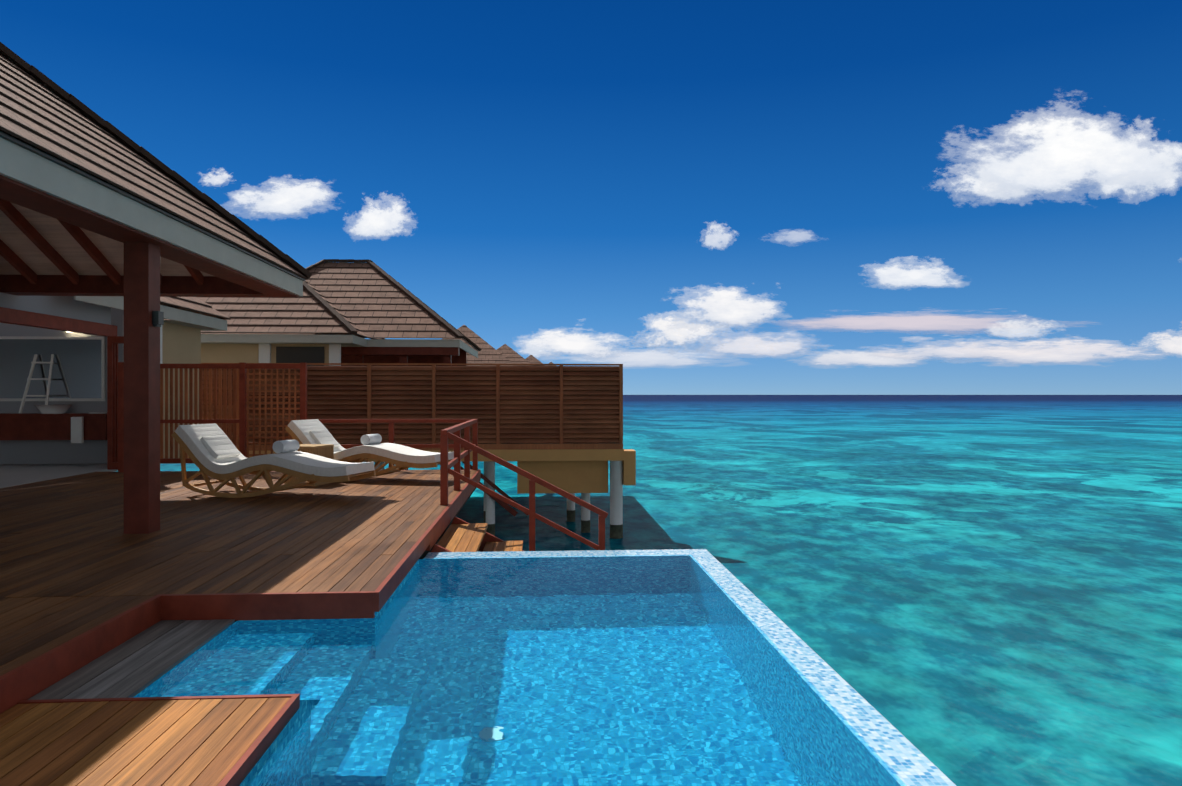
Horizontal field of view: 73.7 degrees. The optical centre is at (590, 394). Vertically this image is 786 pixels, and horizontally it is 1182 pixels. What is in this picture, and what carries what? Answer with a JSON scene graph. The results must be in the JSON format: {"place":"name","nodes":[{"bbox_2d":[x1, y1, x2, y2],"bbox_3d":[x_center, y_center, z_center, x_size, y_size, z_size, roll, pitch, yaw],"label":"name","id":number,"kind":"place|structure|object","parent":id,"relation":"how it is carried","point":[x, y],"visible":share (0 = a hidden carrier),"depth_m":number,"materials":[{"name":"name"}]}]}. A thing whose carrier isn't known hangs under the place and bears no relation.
{"place":"outdoors","nodes":[
{"label":"outdoors","id":0,"kind":"place"},
{"bbox_2d":[0,464,117,487],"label":"interior floor","id":1,"kind":"structure","parent":0,"point":[14,474],"depth_m":12.98,"materials":[{"name":"grey tile"}]},
{"bbox_2d":[0,292,123,463],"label":"interior walls","id":2,"kind":"structure","parent":1,"relation":"on","point":[47,452],"depth_m":14.39,"materials":[{"name":"white paint"}]},
{"bbox_2d":[0,339,100,397],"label":"mirror","id":3,"kind":"object","parent":2,"relation":"attached to","point":[76,370],"visible":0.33,"depth_m":14.40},
{"bbox_2d":[0,336,104,442],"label":"ladder","id":4,"kind":"object","parent":2,"relation":"attached to","point":[77,429],"visible":0.94,"depth_m":14.32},
{"bbox_2d":[0,413,106,439],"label":"vanity","id":5,"kind":"object","parent":2,"relation":"attached to","point":[27,426],"visible":0.78,"depth_m":13.83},
{"bbox_2d":[34,405,106,413],"bbox_3d":[-9.327,0.257,14.128,1.180,0.158,0.580,0,0,-4],"label":"sink","id":6,"kind":"object","parent":5,"relation":"on","point":[52,409],"visible":0.98,"depth_m":13.94,"materials":[{"name":"white ceramic"}]},
{"bbox_2d":[160,297,230,319],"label":"roof","id":7,"kind":"structure","parent":2,"relation":"on","point":[194,305],"depth_m":16.22,"materials":[{"name":"tile"}]},
{"bbox_2d":[162,322,200,457],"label":"wall","id":8,"kind":"structure","parent":1,"relation":"on","point":[181,344],"depth_m":15.88,"materials":[{"name":"beige paint"}]},
{"bbox_2d":[74,296,226,330],"bbox_3d":[-10.995,-1.525,14.370,6.300,0.225,5.650,0,0,-4],"label":"fascia board","id":9,"kind":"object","parent":8,"relation":"on","point":[190,319],"depth_m":15.18,"materials":[{"name":"paint"}]},
{"bbox_2d":[0,307,123,469],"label":"interior door frames","id":10,"kind":"structure","parent":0,"point":[30,319],"depth_m":13.23,"materials":[{"name":"brown wood"}]},
{"bbox_2d":[123,315,161,363],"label":"white villa pier","id":11,"kind":"structure","parent":0,"point":[160,342],"depth_m":14.66,"materials":[{"name":"white paint"}]},
{"bbox_2d":[203,169,230,185],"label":"cloud","id":12,"kind":"structure","parent":0,"point":[219,179],"depth_m":5268.96,"materials":[{"name":"white"}]},
{"bbox_2d":[201,343,328,365],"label":"neighbour wall","id":13,"kind":"structure","parent":0,"point":[225,353],"depth_m":21.74,"materials":[{"name":"beige paint"}]},
{"bbox_2d":[276,347,323,365],"bbox_3d":[-8.049,-0.982,21.821,1.300,0.700,0.039,0,0,-4],"label":"neighbour window","id":14,"kind":"structure","parent":13,"relation":"in","point":[299,354],"depth_m":21.80,"materials":[{"name":"black glass"}]},
{"bbox_2d":[231,180,332,216],"bbox_3d":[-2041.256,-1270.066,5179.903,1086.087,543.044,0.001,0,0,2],"label":"cloud","id":15,"kind":"structure","parent":0,"point":[279,198],"depth_m":5179.25,"materials":[{"name":"white"}]},
{"bbox_2d":[259,343,340,365],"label":"neighbour wall piers","id":16,"kind":"structure","parent":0,"point":[265,353],"depth_m":21.79,"materials":[{"name":"white paint"}]},
{"bbox_2d":[235,487,475,621],"bbox_3d":[-4.691,1.434,6.660,6.330,0.268,12.880,0,0,-4],"label":"deck substructure","id":17,"kind":"object","parent":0,"point":[424,554],"visible":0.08,"depth_m":8.80,"materials":[{"name":"brown wood"}]},
{"bbox_2d":[0,595,155,675],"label":"deck boards","id":18,"kind":"object","parent":17,"relation":"on","point":[31,628],"visible":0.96,"depth_m":4.44,"materials":[{"name":"brown wood"}]},
{"bbox_2d":[0,470,477,597],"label":"deck boards","id":19,"kind":"object","parent":17,"relation":"on","point":[63,537],"visible":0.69,"depth_m":7.05,"materials":[{"name":"brown wood"}]},
{"bbox_2d":[0,175,298,533],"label":"pavilion posts","id":20,"kind":"object","parent":19,"relation":"on","point":[141,289],"visible":0.75,"depth_m":7.19,"materials":[{"name":"brown wood"}]},
{"bbox_2d":[0,199,240,285],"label":"rafters","id":21,"kind":"object","parent":20,"relation":"on","point":[13,214],"visible":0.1,"depth_m":10.17,"materials":[{"name":"brown wood"}]},
{"bbox_2d":[0,202,212,275],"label":"pavilion ceiling boards","id":22,"kind":"object","parent":21,"relation":"on","point":[59,239],"depth_m":10.24,"materials":[{"name":"brown wood"}]},
{"bbox_2d":[0,42,311,279],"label":"pavilion roof","id":23,"kind":"structure","parent":20,"relation":"on","point":[39,110],"depth_m":8.17,"materials":[{"name":"brown tile"}]},
{"bbox_2d":[0,137,302,296],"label":"fascia board","id":24,"kind":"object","parent":23,"relation":"attached to","point":[19,164],"depth_m":6.48,"materials":[{"name":"grey wood"}]},
{"bbox_2d":[0,131,305,280],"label":"pavilion drip edge","id":25,"kind":"object","parent":23,"relation":"attached to","point":[3,135],"visible":0.5,"depth_m":6.44,"materials":[{"name":"grey metal"}]},
{"bbox_2d":[152,311,163,326],"bbox_3d":[-4.014,-0.702,7.303,0.059,0.140,0.100,0,0,-4],"label":"wall lamp","id":26,"kind":"object","parent":20,"relation":"attached to","point":[157,318],"visible":1,"depth_m":7.25,"materials":[{"name":"black metal"}]},
{"bbox_2d":[171,431,375,497],"bbox_3d":[-3.997,0.865,9.931,2.470,0.808,0.665,0,0,13],"label":"lounger frame","id":27,"kind":"object","parent":19,"relation":"on","point":[264,470],"visible":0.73,"depth_m":9.72,"materials":[{"name":"brown wood"}]},
{"bbox_2d":[175,423,374,476],"bbox_3d":[-3.981,0.680,9.927,2.405,0.598,0.660,0,0,13],"label":"lounger cushion","id":28,"kind":"object","parent":27,"relation":"on","point":[212,448],"visible":1,"depth_m":9.81,"materials":[{"name":"fabric"}]},
{"bbox_2d":[273,439,299,452],"bbox_3d":[-3.869,0.653,10.003,0.156,0.154,0.352,0,0,13],"label":"rolled towel","id":29,"kind":"object","parent":28,"relation":"on","point":[284,446],"visible":1,"depth_m":9.90,"materials":[{"name":"white fabric"}]},
{"bbox_2d":[118,362,477,504],"bbox_3d":[-4.684,0.368,10.996,5.830,1.800,4.275,0,0,-4],"label":"fence frame and rails","id":30,"kind":"object","parent":19,"relation":"on","point":[443,445],"visible":0.56,"depth_m":12.98,"materials":[{"name":"brown wood"}]},
{"bbox_2d":[160,368,299,458],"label":"fence slats","id":31,"kind":"object","parent":30,"relation":"attached to","point":[283,403],"visible":0.5,"depth_m":13.00,"materials":[{"name":"brown wood"}]},
{"bbox_2d":[284,444,333,485],"bbox_3d":[-4.006,0.993,11.211,0.484,0.550,0.484,0,0,13],"label":"wicker side table","id":32,"kind":"object","parent":19,"relation":"on","point":[325,450],"visible":0.25,"depth_m":11.08,"materials":[{"name":"beige wicker"}]},
{"bbox_2d":[285,426,451,481],"bbox_3d":[-3.287,0.865,11.738,2.470,0.808,0.665,0,0,15],"label":"lounger frame","id":33,"kind":"object","parent":19,"relation":"on","point":[396,467],"visible":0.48,"depth_m":11.38,"materials":[{"name":"brown wood"}]},
{"bbox_2d":[288,419,453,463],"bbox_3d":[-3.271,0.680,11.734,2.405,0.598,0.660,0,0,15],"label":"lounger cushion","id":34,"kind":"object","parent":33,"relation":"on","point":[313,431],"visible":0.88,"depth_m":11.63,"materials":[{"name":"fabric"}]},
{"bbox_2d":[361,434,381,444],"bbox_3d":[-3.265,0.662,11.712,0.156,0.154,0.352,0,0,15],"label":"towel roll","id":35,"kind":"object","parent":34,"relation":"on","point":[369,439],"visible":1,"depth_m":11.60,"materials":[{"name":"white fabric"}]},
{"bbox_2d":[0,469,480,713],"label":"deck fascia","id":36,"kind":"structure","parent":17,"relation":"on","point":[32,678],"depth_m":4.97,"materials":[{"name":"brown wood"}]},
{"bbox_2d":[28,619,234,699],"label":"ledge boards","id":37,"kind":"object","parent":36,"relation":"on","point":[132,667],"visible":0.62,"depth_m":4.18,"materials":[{"name":"grey wood"}]},
{"bbox_2d":[348,200,410,237],"bbox_3d":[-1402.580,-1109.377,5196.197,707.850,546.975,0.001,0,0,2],"label":"cloud","id":38,"kind":"structure","parent":0,"point":[376,222],"depth_m":5195.72,"materials":[{"name":"white"}]},
{"bbox_2d":[341,347,466,365],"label":"neighbour pavilion posts","id":39,"kind":"object","parent":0,"point":[403,355],"visible":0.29,"depth_m":23.45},
{"bbox_2d":[201,259,481,350],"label":"roof","id":40,"kind":"structure","parent":39,"relation":"on","point":[369,298],"depth_m":24.62,"materials":[{"name":"brown tile"}]},
{"bbox_2d":[164,281,384,338],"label":"roof","id":41,"kind":"structure","parent":40,"relation":"on","point":[312,310],"depth_m":22.00,"materials":[{"name":"tile"}]},
{"bbox_2d":[201,334,366,346],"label":"roof fascia","id":42,"kind":"structure","parent":40,"relation":"attached to","point":[261,338],"depth_m":21.37,"materials":[{"name":"paint"}]},
{"bbox_2d":[201,339,477,357],"bbox_3d":[-8.242,-1.525,26.474,8.290,0.225,6.770,0,0,-4],"label":"fascia board","id":43,"kind":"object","parent":40,"relation":"attached to","point":[418,343],"depth_m":23.26,"materials":[{"name":"wood"}]},
{"bbox_2d":[443,325,515,365],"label":"roof","id":44,"kind":"structure","parent":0,"point":[488,354],"depth_m":47.42,"materials":[{"name":"brown tile"}]},
{"bbox_2d":[453,461,527,515],"bbox_3d":[-2.401,2.203,18.642,1.930,1.422,0.195,0,0,-22],"label":"bracing","id":45,"kind":"object","parent":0,"point":[509,509],"visible":0.5,"depth_m":18.67,"materials":[{"name":"brown wood"}]},
{"bbox_2d":[497,344,532,365],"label":"roof","id":46,"kind":"structure","parent":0,"point":[510,354],"depth_m":66.97,"materials":[{"name":"brown tile"}]},
{"bbox_2d":[526,355,544,365],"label":"roof","id":47,"kind":"structure","parent":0,"point":[531,359],"depth_m":86.04,"materials":[{"name":"brown wood"}]},
{"bbox_2d":[519,343,575,361],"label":"cloud","id":48,"kind":"structure","parent":0,"point":[538,352],"depth_m":5718.34,"materials":[{"name":"white"}]},
{"bbox_2d":[519,330,659,358],"bbox_3d":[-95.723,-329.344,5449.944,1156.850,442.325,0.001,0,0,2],"label":"cloud","id":49,"kind":"structure","parent":0,"point":[559,341],"depth_m":5450.09,"materials":[{"name":"white"}]},
{"bbox_2d":[0,0,1181,394],"label":"sky","id":50,"kind":"structure","parent":0,"point":[568,166],"materials":[{"name":"blue"}]},
{"bbox_2d":[573,350,706,366],"bbox_3d":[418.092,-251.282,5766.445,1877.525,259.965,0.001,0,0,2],"label":"cloud","id":51,"kind":"structure","parent":0,"point":[650,358],"depth_m":5766.12,"materials":[{"name":"white"}]},
{"bbox_2d":[114,395,1181,785],"bbox_3d":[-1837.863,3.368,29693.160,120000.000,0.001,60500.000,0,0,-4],"label":"sea water","id":52,"kind":"structure","parent":0,"point":[970,589],"depth_m":17.96,"materials":[{"name":"teal liquid"}]},
{"bbox_2d":[375,461,622,524],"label":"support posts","id":53,"kind":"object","parent":52,"relation":"in","point":[616,492],"depth_m":18.57,"materials":[{"name":"white concrete"}]},
{"bbox_2d":[188,449,635,493],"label":"beige beams","id":54,"kind":"structure","parent":53,"relation":"on","point":[576,470],"depth_m":18.59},
{"bbox_2d":[201,363,622,450],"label":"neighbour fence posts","id":55,"kind":"object","parent":53,"relation":"on","point":[560,445],"visible":0.62,"depth_m":18.25,"materials":[{"name":"brown wood"}]},
{"bbox_2d":[202,366,618,443],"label":"neighbour fence slats","id":56,"kind":"object","parent":55,"relation":"attached to","point":[527,415],"visible":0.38,"depth_m":18.23,"materials":[{"name":"brown wood"}]},
{"bbox_2d":[217,365,618,444],"bbox_3d":[-4.310,0.233,18.217,10.100,1.810,0.013,0,0,-4],"label":"neighbour fence","id":57,"kind":"object","parent":55,"relation":"attached to","point":[447,409],"visible":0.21,"depth_m":18.27,"materials":[{"name":"brown wood"}]},
{"bbox_2d":[484,510,622,538],"bbox_3d":[-2.243,3.408,19.635,5.846,0.720,2.743,0,0,-4],"label":"column waterline","id":58,"kind":"object","parent":53,"relation":"attached to","point":[616,531],"visible":0.19,"depth_m":18.71,"materials":[{"name":"concrete"}]},
{"bbox_2d":[431,432,607,551],"bbox_3d":[0.433,2.040,8.340,4.114,3.227,1.810,0,0,-4],"label":"stairs rail and stringers","id":59,"kind":"object","parent":52,"relation":"in","point":[530,512],"visible":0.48,"depth_m":9.11,"materials":[{"name":"brown wood"}]},
{"bbox_2d":[437,523,522,551],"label":"stair treads","id":60,"kind":"object","parent":59,"relation":"attached to","point":[469,537],"visible":0.04,"depth_m":8.42,"materials":[{"name":"brown wood"}]},
{"bbox_2d":[236,549,955,785],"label":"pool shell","id":61,"kind":"object","parent":52,"relation":"in","point":[905,760],"visible":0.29,"depth_m":3.98},
{"bbox_2d":[0,697,290,785],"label":"platform boards","id":62,"kind":"object","parent":61,"relation":"on","point":[203,742],"visible":0.98,"depth_m":3.21,"materials":[{"name":"brown wood"}]},
{"bbox_2d":[17,694,299,785],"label":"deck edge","id":63,"kind":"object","parent":61,"relation":"on","point":[240,770],"depth_m":3.46,"materials":[{"name":"brown wood"}]},
{"bbox_2d":[133,555,905,785],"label":"swimming pool","id":64,"kind":"structure","parent":61,"relation":"in","point":[654,670],"depth_m":3.89,"materials":[{"name":"blue liquid"}]},
{"bbox_2d":[634,304,743,354],"bbox_3d":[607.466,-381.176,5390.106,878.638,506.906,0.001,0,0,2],"label":"cloud","id":65,"kind":"structure","parent":0,"point":[673,330],"depth_m":5390.40,"materials":[{"name":"white"}]},
{"bbox_2d":[704,225,731,248],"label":"cloud","id":66,"kind":"structure","parent":0,"point":[717,238],"depth_m":5197.65,"materials":[{"name":"white"}]},
{"bbox_2d":[679,288,780,328],"bbox_3d":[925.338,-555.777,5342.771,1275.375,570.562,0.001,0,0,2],"label":"cloud","id":67,"kind":"structure","parent":0,"point":[725,308],"depth_m":5342.55,"materials":[{"name":"white"}]},
{"bbox_2d":[668,321,820,357],"bbox_3d":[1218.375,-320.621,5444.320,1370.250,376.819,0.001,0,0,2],"label":"cloud","id":68,"kind":"structure","parent":0,"point":[754,345],"depth_m":5446.52,"materials":[{"name":"white"}]},
{"bbox_2d":[779,232,809,240],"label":"cloud","id":69,"kind":"structure","parent":0,"point":[795,236],"depth_m":5217.38,"materials":[{"name":"white"}]},
{"bbox_2d":[755,351,920,365],"bbox_3d":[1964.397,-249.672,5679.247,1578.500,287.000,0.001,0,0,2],"label":"cloud","id":70,"kind":"structure","parent":0,"point":[848,358],"depth_m":5680.19,"materials":[{"name":"white"}]},
{"bbox_2d":[679,315,1049,348],"bbox_3d":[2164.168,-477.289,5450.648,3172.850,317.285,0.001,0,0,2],"label":"cloud","id":71,"kind":"structure","parent":0,"point":[947,323],"depth_m":5449.63,"materials":[{"name":"white"}]},
{"bbox_2d":[873,258,962,287],"bbox_3d":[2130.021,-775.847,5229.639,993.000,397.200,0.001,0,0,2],"label":"cloud","id":72,"kind":"structure","parent":0,"point":[895,275],"depth_m":5229.31,"materials":[{"name":"white"}]},
{"bbox_2d":[852,340,1038,363],"bbox_3d":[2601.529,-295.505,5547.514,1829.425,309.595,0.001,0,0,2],"label":"cloud","id":73,"kind":"structure","parent":0,"point":[935,351],"depth_m":5550.45,"materials":[{"name":"white"}]},
{"bbox_2d":[949,163,1063,203],"bbox_3d":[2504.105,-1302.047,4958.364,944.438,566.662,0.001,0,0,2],"label":"cloud","id":74,"kind":"structure","parent":0,"point":[974,184],"depth_m":4960.27,"materials":[{"name":"white"}]},
{"bbox_2d":[989,320,1052,339],"bbox_3d":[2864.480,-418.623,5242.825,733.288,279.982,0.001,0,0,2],"label":"cloud","id":75,"kind":"structure","parent":0,"point":[1013,329],"depth_m":5243.47,"materials":[{"name":"white"}]},
{"bbox_2d":[906,331,1162,363],"bbox_3d":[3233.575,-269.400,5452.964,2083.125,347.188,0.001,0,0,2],"label":"cloud","id":76,"kind":"structure","parent":0,"point":[1067,351],"depth_m":5453.36,"materials":[{"name":"white"}]},
{"bbox_2d":[965,112,1178,197],"bbox_3d":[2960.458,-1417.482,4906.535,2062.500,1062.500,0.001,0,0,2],"label":"cloud","id":77,"kind":"structure","parent":0,"point":[1065,155],"depth_m":4907.52,"materials":[{"name":"white"}]},
{"bbox_2d":[1098,121,1181,199],"bbox_3d":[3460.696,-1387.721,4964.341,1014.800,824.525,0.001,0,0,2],"label":"cloud","id":78,"kind":"structure","parent":0,"point":[1168,180],"depth_m":4961.51,"materials":[{"name":"white"}]},
{"bbox_2d":[1141,333,1181,355],"bbox_3d":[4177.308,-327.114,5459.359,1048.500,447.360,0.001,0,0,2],"label":"cloud","id":79,"kind":"structure","parent":0,"point":[1166,342],"depth_m":5465.39,"materials":[{"name":"white"}]}
]}

